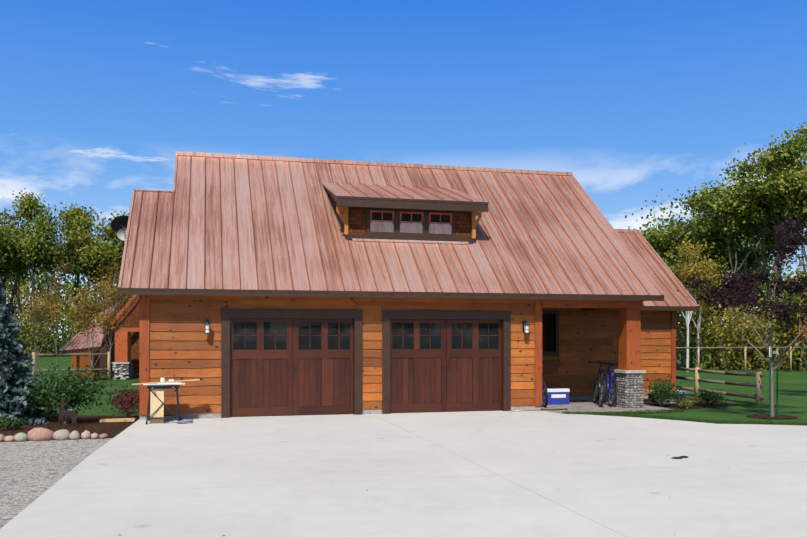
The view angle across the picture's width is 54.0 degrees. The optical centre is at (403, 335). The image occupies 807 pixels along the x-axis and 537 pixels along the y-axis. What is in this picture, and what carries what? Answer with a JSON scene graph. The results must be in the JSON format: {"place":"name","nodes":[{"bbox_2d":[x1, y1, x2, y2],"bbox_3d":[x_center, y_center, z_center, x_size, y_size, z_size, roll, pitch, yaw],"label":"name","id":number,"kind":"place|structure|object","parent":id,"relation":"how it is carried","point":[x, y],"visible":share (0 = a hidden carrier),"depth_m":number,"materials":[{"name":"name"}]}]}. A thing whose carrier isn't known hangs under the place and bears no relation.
{"place":"outdoors","nodes":[
{"label":"outdoors","id":0,"kind":"place"},
{"bbox_2d":[0,438,112,528],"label":"gravel ground","id":1,"kind":"structure","parent":0,"point":[30,471],"depth_m":10.83,"materials":[{"name":"grey gravel"}]},
{"bbox_2d":[139,295,557,419],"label":"garage walls","id":2,"kind":"structure","parent":0,"point":[176,343],"depth_m":17.17,"materials":[{"name":"brown wood"}]},
{"bbox_2d":[204,318,209,333],"bbox_3d":[-4.203,-0.211,16.964,0.170,0.341,0.235,0,0,-14],"label":"wall lantern","id":3,"kind":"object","parent":2,"relation":"attached to","point":[207,327],"depth_m":16.89,"materials":[{"name":"white glass"}]},
{"bbox_2d":[220,309,362,417],"bbox_3d":[-2.454,0.599,17.581,3.140,2.352,0.212,0,0,-14],"label":"garage door","id":4,"kind":"structure","parent":2,"relation":"in","point":[288,362],"depth_m":17.59,"materials":[{"name":"brown wood"}]},
{"bbox_2d":[118,151,663,300],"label":"garage roof","id":5,"kind":"structure","parent":2,"relation":"on","point":[215,224],"depth_m":19.27,"materials":[{"name":"brown metal"}]},
{"bbox_2d":[111,215,128,243],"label":"satellite dishes","id":6,"kind":"object","parent":5,"relation":"attached to","point":[119,225],"visible":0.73,"depth_m":18.51,"materials":[{"name":"grey metal"}]},
{"bbox_2d":[322,182,488,243],"bbox_3d":[-0.064,-3.225,20.425,3.790,1.871,2.749,0,0,-14],"label":"dormer","id":7,"kind":"object","parent":5,"relation":"on","point":[391,213],"visible":1,"depth_m":19.47,"materials":[{"name":"orange metal"}]},
{"bbox_2d":[615,229,699,310],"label":"wing roof","id":8,"kind":"structure","parent":5,"relation":"attached to","point":[658,270],"depth_m":23.31,"materials":[{"name":"orange metal"}]},
{"bbox_2d":[382,310,511,413],"bbox_3d":[1.007,0.599,18.433,3.140,2.352,0.212,0,0,-14],"label":"garage door","id":9,"kind":"structure","parent":2,"relation":"in","point":[444,361],"depth_m":18.45,"materials":[{"name":"brown wood"}]},
{"bbox_2d":[522,320,528,333],"bbox_3d":[2.896,-0.221,18.710,0.170,0.341,0.235,0,0,-14],"label":"wall lantern","id":10,"kind":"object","parent":2,"relation":"attached to","point":[525,327],"depth_m":18.66,"materials":[{"name":"white glass"}]},
{"bbox_2d":[0,410,806,536],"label":"concrete driveway","id":11,"kind":"structure","parent":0,"point":[745,496],"depth_m":9.79,"materials":[{"name":"grey concrete"}]},
{"bbox_2d":[100,377,199,423],"bbox_3d":[-5.245,1.314,16.265,2.051,0.930,0.826,0,0,-4],"label":"workbench","id":12,"kind":"object","parent":11,"relation":"on","point":[155,407],"visible":0.96,"depth_m":16.11,"materials":[{"name":"beige wood"}]},
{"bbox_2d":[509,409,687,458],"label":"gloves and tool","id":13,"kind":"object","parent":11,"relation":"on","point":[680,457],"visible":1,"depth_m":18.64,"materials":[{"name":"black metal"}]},
{"bbox_2d":[0,0,806,337],"label":"sky","id":14,"kind":"structure","parent":0,"point":[635,99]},
{"bbox_2d":[20,338,806,423],"bbox_3d":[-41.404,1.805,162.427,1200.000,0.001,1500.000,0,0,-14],"label":"lawn","id":15,"kind":"structure","parent":0,"point":[792,393],"depth_m":24.81,"materials":[{"name":"green plant"}]},
{"bbox_2d":[0,223,31,275],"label":"tree","id":16,"kind":"object","parent":15,"relation":"on","point":[7,244],"visible":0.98,"depth_m":79.73,"materials":[{"name":"green plant"}]},
{"bbox_2d":[0,205,46,314],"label":"cottonwood","id":17,"kind":"object","parent":15,"relation":"on","point":[14,229],"visible":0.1,"depth_m":87.00,"materials":[{"name":"green plant"}]},
{"bbox_2d":[0,276,54,425],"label":"blue spruce","id":18,"kind":"object","parent":15,"relation":"on","point":[13,366],"visible":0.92,"depth_m":16.10,"materials":[{"name":"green plant"}]},
{"bbox_2d":[3,188,81,352],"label":"cottonwood","id":19,"kind":"object","parent":15,"relation":"on","point":[36,250],"visible":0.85,"depth_m":82.34,"materials":[{"name":"green plant"}]},
{"bbox_2d":[16,285,68,373],"bbox_3d":[-13.568,-0.029,29.584,1.547,3.847,2.178,0,0,12],"label":"aspen","id":20,"kind":"object","parent":15,"relation":"on","point":[33,311],"visible":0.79,"depth_m":29.55,"materials":[{"name":"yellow plant"}]},
{"bbox_2d":[32,261,87,372],"bbox_3d":[-11.594,-0.306,26.407,1.822,4.414,1.756,0,0,3],"label":"aspen","id":21,"kind":"object","parent":15,"relation":"on","point":[52,310],"visible":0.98,"depth_m":26.57,"materials":[{"name":"yellow plant"}]},
{"bbox_2d":[2,286,118,356],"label":"thicket","id":22,"kind":"object","parent":15,"relation":"on","point":[26,335],"visible":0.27,"depth_m":68.51,"materials":[{"name":"green plant"}]},
{"bbox_2d":[1,267,123,345],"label":"thicket","id":23,"kind":"object","parent":15,"relation":"on","point":[68,286],"visible":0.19,"depth_m":129.08,"materials":[{"name":"green plant"}]},
{"bbox_2d":[27,352,110,381],"bbox_3d":[-21.866,1.215,27.694,21.820,1.180,0.139,0,0,-19],"label":"log fence","id":24,"kind":"object","parent":15,"relation":"on","point":[75,354],"visible":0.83,"depth_m":30.80,"materials":[{"name":"brown wood"}]},
{"bbox_2d":[0,415,139,441],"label":"mulch bed","id":25,"kind":"object","parent":15,"relation":"on","point":[91,424],"depth_m":15.66,"materials":[{"name":"brown soil"}]},
{"bbox_2d":[0,415,29,429],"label":"shrub","id":26,"kind":"object","parent":25,"relation":"on","point":[10,423],"visible":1,"depth_m":15.04,"materials":[{"name":"green plant"}]},
{"bbox_2d":[4,384,71,420],"bbox_3d":[-7.590,1.388,16.526,1.495,0.848,1.433,0,0,-14],"label":"green shrub","id":27,"kind":"object","parent":25,"relation":"on","point":[44,405],"visible":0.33,"depth_m":16.35,"materials":[{"name":"green plant"}]},
{"bbox_2d":[0,409,107,441],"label":"rocks","id":28,"kind":"object","parent":25,"relation":"on","point":[39,434],"visible":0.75,"depth_m":13.49,"materials":[{"name":"beige stone"}]},
{"bbox_2d":[58,396,76,426],"bbox_3d":[-6.583,1.488,15.516,0.370,0.632,0.008,0,0,-6],"label":"deer sculpture","id":29,"kind":"object","parent":25,"relation":"on","point":[66,413],"visible":0.85,"depth_m":15.51,"materials":[{"name":"metal"}]},
{"bbox_2d":[13,356,123,423],"bbox_3d":[-6.842,1.112,16.162,2.164,1.398,2.022,0,0,-14],"label":"lilac shrub","id":30,"kind":"object","parent":25,"relation":"on","point":[57,389],"visible":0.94,"depth_m":15.95,"materials":[{"name":"green plant"}]},
{"bbox_2d":[92,386,138,417],"bbox_3d":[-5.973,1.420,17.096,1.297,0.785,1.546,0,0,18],"label":"barberry shrub","id":31,"kind":"object","parent":25,"relation":"on","point":[125,400],"visible":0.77,"depth_m":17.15,"materials":[{"name":"red plant"}]},
{"bbox_2d":[32,202,116,334],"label":"cottonwood","id":32,"kind":"object","parent":15,"relation":"on","point":[79,216],"visible":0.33,"depth_m":90.61,"materials":[{"name":"green plant"}]},
{"bbox_2d":[55,209,128,302],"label":"cottonwood","id":33,"kind":"object","parent":15,"relation":"on","point":[95,256],"visible":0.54,"depth_m":86.20,"materials":[{"name":"green plant"}]},
{"bbox_2d":[64,277,126,394],"bbox_3d":[-9.101,0.055,23.625,1.834,3.659,1.718,0,0,12],"label":"aspen","id":34,"kind":"object","parent":15,"relation":"on","point":[105,321],"visible":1,"depth_m":23.48,"materials":[{"name":"green plant"}]},
{"bbox_2d":[59,295,138,380],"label":"house","id":35,"kind":"structure","parent":15,"relation":"on","point":[125,355],"depth_m":32.81,"materials":[{"name":"brown wood"}]},
{"bbox_2d":[90,251,138,385],"bbox_3d":[-10.342,-0.596,28.553,1.890,5.020,1.648,0,0,42],"label":"aspen","id":36,"kind":"object","parent":15,"relation":"on","point":[115,299],"visible":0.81,"depth_m":28.55,"materials":[{"name":"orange plant"}]},
{"bbox_2d":[542,300,675,399],"bbox_3d":[4.911,0.432,23.286,5.201,2.685,8.550,0,0,-14],"label":"porch and wing walls","id":37,"kind":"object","parent":15,"relation":"on","point":[577,335],"visible":0.5,"depth_m":21.95,"materials":[{"name":"brown wood"}]},
{"bbox_2d":[563,409,683,414],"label":"walkway","id":38,"kind":"structure","parent":15,"relation":"on","point":[655,411],"depth_m":18.39,"materials":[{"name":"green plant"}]},
{"bbox_2d":[628,221,694,270],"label":"cottonwood","id":39,"kind":"object","parent":15,"relation":"on","point":[667,259],"depth_m":88.02,"materials":[{"name":"green plant"}]},
{"bbox_2d":[562,410,806,425],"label":"lawn edge","id":40,"kind":"object","parent":15,"relation":"on","point":[711,420],"visible":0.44,"depth_m":16.54,"materials":[{"name":"green plant"}]},
{"bbox_2d":[643,398,737,409],"bbox_3d":[7.443,1.789,20.948,2.700,0.001,3.100,0,0,-14],"label":"mulch bed","id":41,"kind":"object","parent":15,"relation":"on","point":[677,407],"visible":0.4,"depth_m":20.35,"materials":[{"name":"brown soil"}]},
{"bbox_2d":[645,371,686,406],"bbox_3d":[6.519,1.341,19.874,1.178,0.943,0.961,0,0,-35],"label":"porch shrub","id":42,"kind":"object","parent":41,"relation":"on","point":[662,389],"visible":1,"depth_m":19.79,"materials":[{"name":"green plant"}]},
{"bbox_2d":[644,390,689,404],"bbox_3d":[6.884,1.614,20.708,1.000,0.339,0.560,0,0,-14],"label":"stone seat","id":43,"kind":"object","parent":41,"relation":"on","point":[651,400],"visible":0.33,"depth_m":20.54,"materials":[{"name":"grey stone"}]},
{"bbox_2d":[669,398,698,407],"bbox_3d":[6.995,1.673,19.645,0.620,0.280,0.634,0,0,-14],"label":"porch shrub","id":44,"kind":"object","parent":41,"relation":"on","point":[683,402],"visible":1,"depth_m":19.58,"materials":[{"name":"green plant"}]},
{"bbox_2d":[692,389,727,406],"bbox_3d":[7.724,1.568,20.021,0.921,0.491,0.781,0,0,38],"label":"porch shrub","id":45,"kind":"object","parent":41,"relation":"on","point":[708,396],"visible":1,"depth_m":19.92,"materials":[{"name":"green plant"}]},
{"bbox_2d":[659,237,731,371],"bbox_3d":[14.310,-1.510,39.941,3.377,6.965,4.057,0,0,-14],"label":"birch","id":46,"kind":"object","parent":15,"relation":"on","point":[691,271],"visible":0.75,"depth_m":39.43,"materials":[{"name":"green plant"}]},
{"bbox_2d":[671,261,733,365],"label":"birch","id":47,"kind":"object","parent":15,"relation":"on","point":[700,314],"visible":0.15,"depth_m":42.68,"materials":[{"name":"white plant"}]},
{"bbox_2d":[640,185,773,344],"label":"cottonwood","id":48,"kind":"object","parent":15,"relation":"on","point":[655,240],"visible":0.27,"depth_m":79.64,"materials":[{"name":"green plant"}]},
{"bbox_2d":[625,189,806,344],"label":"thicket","id":49,"kind":"object","parent":15,"relation":"on","point":[763,287],"depth_m":109.94,"materials":[{"name":"green plant"}]},
{"bbox_2d":[661,242,806,371],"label":"thicket","id":50,"kind":"object","parent":15,"relation":"on","point":[727,358],"visible":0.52,"depth_m":42.36,"materials":[{"name":"green plant"}]},
{"bbox_2d":[666,139,806,319],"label":"cottonwood","id":51,"kind":"object","parent":15,"relation":"on","point":[719,205],"visible":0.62,"depth_m":73.25,"materials":[{"name":"green plant"}]},
{"bbox_2d":[676,215,806,416],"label":"purple leaf tree","id":52,"kind":"object","parent":15,"relation":"on","point":[740,287],"visible":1,"depth_m":17.44,"materials":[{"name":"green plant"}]},
{"bbox_2d":[676,346,806,404],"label":"log fence","id":53,"kind":"object","parent":15,"relation":"on","point":[758,385],"visible":0.4,"depth_m":22.92,"materials":[{"name":"brown wood"}]},
{"bbox_2d":[706,117,806,322],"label":"cottonwood","id":54,"kind":"object","parent":15,"relation":"on","point":[775,193],"visible":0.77,"depth_m":67.26,"materials":[{"name":"green plant"}]},
{"bbox_2d":[746,414,797,418],"bbox_3d":[8.170,1.787,17.574,1.100,0.001,0.975,0,0,-14],"label":"tree ring","id":55,"kind":"object","parent":15,"relation":"on","point":[774,417],"visible":0.8,"depth_m":17.55,"materials":[{"name":"brown soil"}]},
{"bbox_2d":[769,346,777,420],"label":"tree stakes","id":56,"kind":"object","parent":15,"relation":"on","point":[770,383],"visible":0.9,"depth_m":16.74,"materials":[{"name":"grey wood"}]},
{"bbox_2d":[757,125,806,275],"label":"cottonwood","id":57,"kind":"object","parent":15,"relation":"on","point":[797,148],"visible":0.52,"depth_m":65.45,"materials":[{"name":"green plant"}]},
{"bbox_2d":[788,287,806,353],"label":"orange leaf tree","id":58,"kind":"object","parent":15,"relation":"on","point":[804,336],"visible":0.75,"depth_m":23.02,"materials":[{"name":"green plant"}]},
{"bbox_2d":[542,361,547,406],"bbox_3d":[3.378,1.227,20.095,0.660,1.078,1.760,-6,1,-6],"label":"bicycle wheel","id":59,"kind":"object","parent":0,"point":[545,391],"visible":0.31,"depth_m":19.38,"materials":[{"name":"black rubber"}]},
{"bbox_2d":[542,388,569,404],"bbox_3d":[3.940,1.564,20.537,0.620,0.398,0.405,0,0,-14],"label":"cooler","id":60,"kind":"object","parent":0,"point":[558,396],"visible":0.83,"depth_m":20.36,"materials":[{"name":"blue plastic"}]},
{"bbox_2d":[542,399,671,412],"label":"porch paving","id":61,"kind":"structure","parent":0,"point":[582,406],"depth_m":19.54,"materials":[{"name":"grey concrete"}]},
{"bbox_2d":[588,361,613,406],"bbox_3d":[5.003,1.228,20.178,0.660,1.078,1.760,7,1,6],"label":"bicycle","id":62,"kind":"object","parent":61,"relation":"on","point":[599,381],"visible":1,"depth_m":20.15,"materials":[{"name":"black metal"}]},
{"bbox_2d":[597,361,617,406],"bbox_3d":[5.241,1.232,20.233,0.660,1.078,1.760,10,0,0],"label":"bicycle","id":63,"kind":"object","parent":61,"relation":"on","point":[608,387],"visible":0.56,"depth_m":19.98,"materials":[{"name":"blue metal"}]},
{"bbox_2d":[614,308,645,407],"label":"porch column","id":64,"kind":"structure","parent":61,"relation":"on","point":[629,371],"depth_m":19.44,"materials":[{"name":"brown wood"}]}
]}

